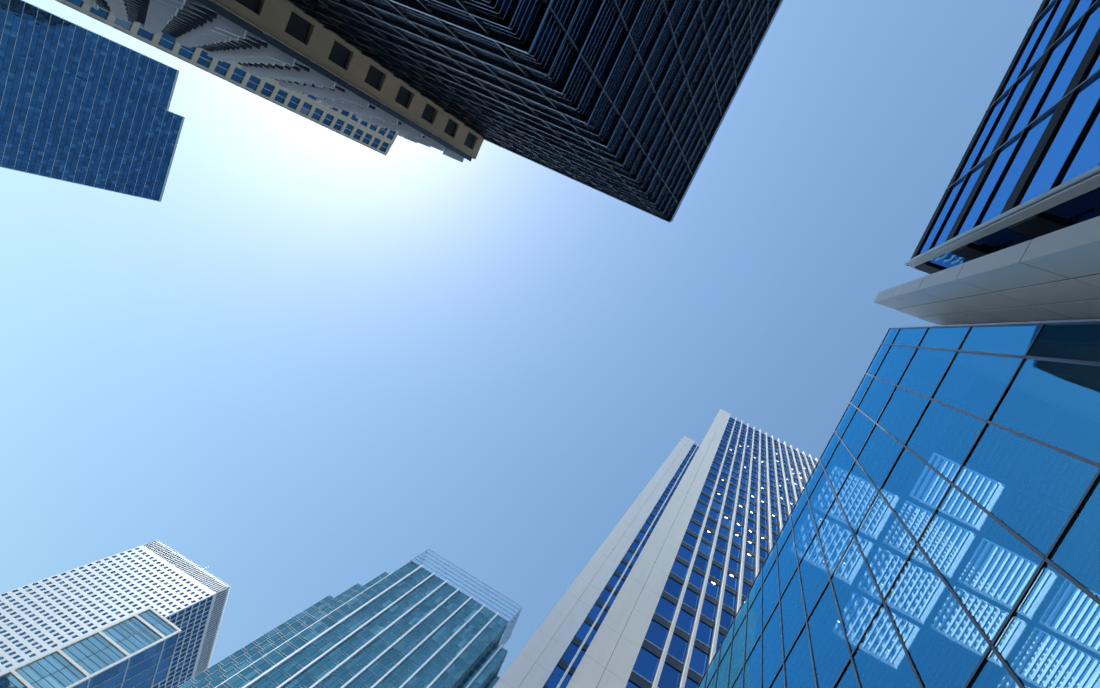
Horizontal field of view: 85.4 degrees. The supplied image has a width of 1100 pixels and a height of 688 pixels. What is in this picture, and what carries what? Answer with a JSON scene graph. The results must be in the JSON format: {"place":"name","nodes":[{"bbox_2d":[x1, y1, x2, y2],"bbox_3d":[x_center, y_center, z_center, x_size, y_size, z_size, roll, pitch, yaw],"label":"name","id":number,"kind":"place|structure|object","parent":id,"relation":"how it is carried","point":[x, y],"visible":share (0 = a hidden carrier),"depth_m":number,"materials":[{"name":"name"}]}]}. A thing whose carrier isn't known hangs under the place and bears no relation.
{"place":"outdoors","nodes":[
{"label":"outdoors","id":0,"kind":"place"},
{"bbox_2d":[0,0,1042,676],"label":"sky","id":1,"kind":"structure","parent":0,"point":[324,361],"materials":[{"name":"blue"}]},
{"bbox_2d":[287,0,782,222],"bbox_3d":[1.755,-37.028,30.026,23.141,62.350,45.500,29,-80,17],"label":"louvred block","id":2,"kind":"structure","parent":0,"point":[628,102],"depth_m":36.90,"materials":[{"name":"black"}]},
{"label":"paving","id":3,"kind":"structure","parent":0,"visible":0},
{"bbox_2d":[0,607,181,687],"bbox_3d":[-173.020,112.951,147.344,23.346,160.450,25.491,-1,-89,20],"label":"glass building","id":4,"kind":"structure","parent":3,"relation":"on","point":[136,650],"depth_m":201.39,"materials":[{"name":"blue glass"}]},
{"bbox_2d":[0,0,184,201],"bbox_3d":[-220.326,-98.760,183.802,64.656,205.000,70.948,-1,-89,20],"label":"skyscraper","id":5,"kind":"structure","parent":3,"relation":"on","point":[80,105],"depth_m":230.77,"materials":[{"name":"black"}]},
{"bbox_2d":[0,540,230,687],"bbox_3d":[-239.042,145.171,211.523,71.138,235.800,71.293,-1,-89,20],"label":"office building","id":6,"kind":"structure","parent":3,"relation":"on","point":[187,597],"depth_m":284.66,"materials":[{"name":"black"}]},
{"bbox_2d":[55,0,398,155],"bbox_3d":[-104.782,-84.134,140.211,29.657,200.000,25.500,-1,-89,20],"label":"building","id":7,"kind":"structure","parent":3,"relation":"on","point":[351,126],"depth_m":172.20,"materials":[{"name":"beige concrete"}]},
{"bbox_2d":[82,0,474,162],"bbox_3d":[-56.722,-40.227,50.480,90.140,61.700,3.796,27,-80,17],"label":"wing fins","id":8,"kind":"object","parent":3,"relation":"on","point":[217,30],"visible":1,"depth_m":51.74,"materials":[{"name":"grey concrete"}]},
{"bbox_2d":[176,549,521,687],"bbox_3d":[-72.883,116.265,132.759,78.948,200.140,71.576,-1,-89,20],"label":"skyscraper","id":9,"kind":"structure","parent":3,"relation":"on","point":[427,618],"depth_m":178.41,"materials":[{"name":"teal glass"}]},
{"bbox_2d":[215,0,483,158],"bbox_3d":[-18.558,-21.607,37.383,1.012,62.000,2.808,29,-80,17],"label":"stone pier","id":10,"kind":"structure","parent":3,"relation":"on","point":[271,17],"depth_m":45.62,"materials":[{"name":"beige stone"}]},
{"bbox_2d":[493,409,817,687],"bbox_3d":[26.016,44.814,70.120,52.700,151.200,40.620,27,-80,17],"label":"white tower fins","id":11,"kind":"object","parent":3,"relation":"on","point":[644,601],"visible":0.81,"depth_m":56.09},
{"bbox_2d":[707,446,800,584],"bbox_3d":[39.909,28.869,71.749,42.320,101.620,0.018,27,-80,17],"label":"lit windows","id":12,"kind":"structure","parent":11,"relation":"attached to","point":[752,512],"depth_m":69.86,"materials":[{"name":"glass"}]},
{"bbox_2d":[697,318,1099,687],"bbox_3d":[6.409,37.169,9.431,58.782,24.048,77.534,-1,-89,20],"label":"glass building","id":13,"kind":"structure","parent":3,"relation":"on","point":[941,528],"depth_m":9.11,"materials":[{"name":"blue glass"}]},
{"bbox_2d":[874,216,1099,324],"bbox_3d":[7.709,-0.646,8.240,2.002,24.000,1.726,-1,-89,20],"label":"white pavilion blade","id":14,"kind":"object","parent":13,"relation":"attached to","point":[1054,275],"visible":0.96,"depth_m":10.21,"materials":[{"name":"white metal"}]},
{"bbox_2d":[904,0,1099,273],"bbox_3d":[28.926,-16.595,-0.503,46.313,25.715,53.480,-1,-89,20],"label":"glass building","id":15,"kind":"structure","parent":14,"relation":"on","point":[1028,168],"depth_m":13.04,"materials":[{"name":"blue glass"}]}
]}

